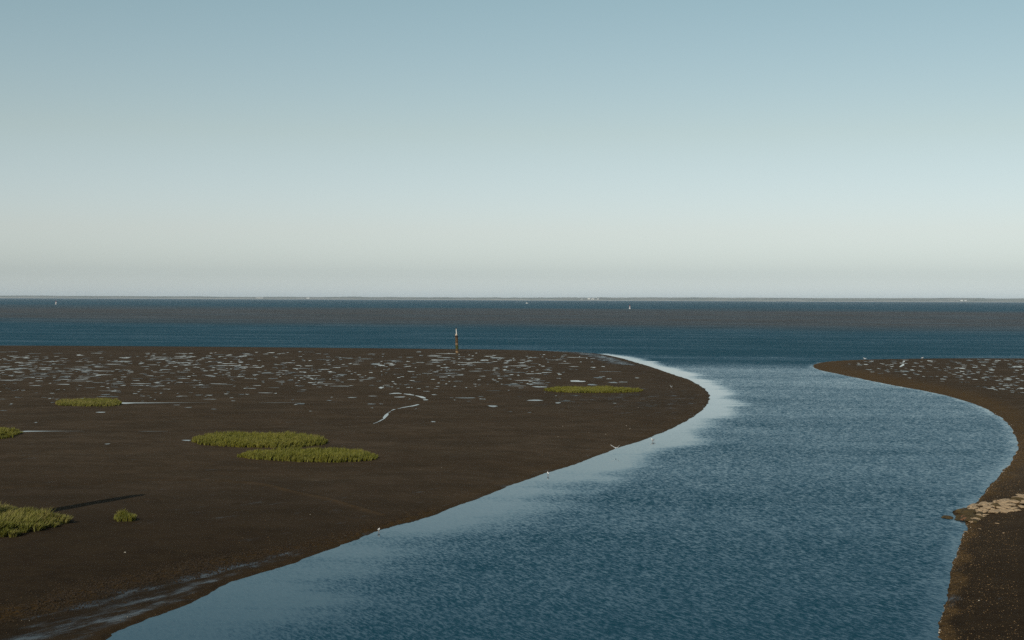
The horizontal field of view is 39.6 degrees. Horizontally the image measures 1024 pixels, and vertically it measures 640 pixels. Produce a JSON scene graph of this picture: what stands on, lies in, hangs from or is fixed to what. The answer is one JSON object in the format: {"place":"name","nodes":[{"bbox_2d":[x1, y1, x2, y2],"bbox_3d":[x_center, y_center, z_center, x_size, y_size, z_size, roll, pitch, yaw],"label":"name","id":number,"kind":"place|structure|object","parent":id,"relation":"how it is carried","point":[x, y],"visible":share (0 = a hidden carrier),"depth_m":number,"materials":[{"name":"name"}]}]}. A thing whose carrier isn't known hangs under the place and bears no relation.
{"place":"outdoors","nodes":[
{"label":"outdoors","id":0,"kind":"place"},
{"bbox_2d":[0,426,22,438],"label":"marsh grass","id":1,"kind":"structure","parent":0,"point":[5,432],"depth_m":108.14,"materials":[{"name":"green plant"}]},
{"bbox_2d":[0,501,72,537],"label":"marsh grass","id":2,"kind":"structure","parent":0,"point":[13,519],"depth_m":65.97,"materials":[{"name":"green plant"}]},
{"bbox_2d":[55,397,121,406],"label":"marsh grass","id":3,"kind":"structure","parent":0,"point":[83,401],"depth_m":139.35,"materials":[{"name":"green plant"}]},
{"bbox_2d":[113,509,135,521],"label":"marsh grass","id":4,"kind":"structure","parent":0,"point":[123,516],"depth_m":67.81,"materials":[{"name":"green plant"}]},
{"bbox_2d":[191,430,328,447],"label":"marsh grass","id":5,"kind":"structure","parent":0,"point":[235,438],"depth_m":103.53,"materials":[{"name":"green plant"}]},
{"bbox_2d":[237,445,377,462],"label":"marsh grass","id":6,"kind":"structure","parent":0,"point":[316,454],"depth_m":94.01,"materials":[{"name":"green plant"}]},
{"bbox_2d":[0,346,709,639],"bbox_3d":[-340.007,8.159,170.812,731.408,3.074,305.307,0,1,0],"label":"mudflat","id":7,"kind":"structure","parent":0,"point":[91,470],"depth_m":102.34,"materials":[{"name":"brown soil"}]},
{"bbox_2d":[6,423,672,632],"bbox_3d":[-2.929,9.562,84.362,8.085,0.370,97.787,1,1,18],"label":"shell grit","id":8,"kind":"object","parent":7,"relation":"on","point":[297,542],"visible":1,"depth_m":62.82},
{"bbox_2d":[455,333,458,352],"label":"timber piling","id":9,"kind":"object","parent":7,"relation":"in","point":[456,343],"visible":0.94,"depth_m":281.79,"materials":[{"name":"wood"}]},
{"bbox_2d":[373,361,904,423],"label":"tidal creek","id":10,"kind":"structure","parent":7,"relation":"in","point":[385,416],"depth_m":149.81,"materials":[{"name":"liquid"}]},
{"bbox_2d":[0,298,1023,639],"bbox_3d":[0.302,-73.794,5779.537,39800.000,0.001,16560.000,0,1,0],"label":"sea water","id":11,"kind":"structure","parent":0,"point":[778,486],"depth_m":80.70,"materials":[{"name":"blue liquid"}]},
{"bbox_2d":[941,515,952,518],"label":"weedy rock","id":12,"kind":"object","parent":11,"relation":"in","point":[947,517],"visible":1,"depth_m":71.88,"materials":[{"name":"brown stone"}]},
{"bbox_2d":[0,295,1023,301],"bbox_3d":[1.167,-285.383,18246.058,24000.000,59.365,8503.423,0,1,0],"label":"shore","id":13,"kind":"structure","parent":0,"point":[651,299],"depth_m":14362.03,"materials":[{"name":"grey"}]},
{"bbox_2d":[0,0,1023,298],"label":"sky","id":14,"kind":"structure","parent":0,"point":[211,148],"materials":[{"name":"blue"}]},
{"bbox_2d":[543,385,643,392],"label":"marsh grass","id":15,"kind":"structure","parent":0,"point":[594,389],"depth_m":164.04,"materials":[{"name":"green plant"}]},
{"bbox_2d":[813,358,1023,639],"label":"mudbank","id":16,"kind":"structure","parent":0,"point":[1005,403],"depth_m":71.01,"materials":[{"name":"brown soil"}]},
{"bbox_2d":[0,351,1023,440],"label":"tide pools","id":17,"kind":"object","parent":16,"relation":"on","point":[395,361],"visible":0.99,"depth_m":207.18,"materials":[{"name":"liquid"}]},
{"bbox_2d":[938,435,1023,639],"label":"shell grit","id":18,"kind":"object","parent":16,"relation":"on","point":[985,556],"visible":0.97,"depth_m":59.19,"materials":[{"name":"brown gravel"}]},
{"bbox_2d":[954,494,1023,532],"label":"stone spit","id":19,"kind":"structure","parent":16,"relation":"on","point":[970,515],"depth_m":73.53,"materials":[{"name":"beige stone"}]}
]}

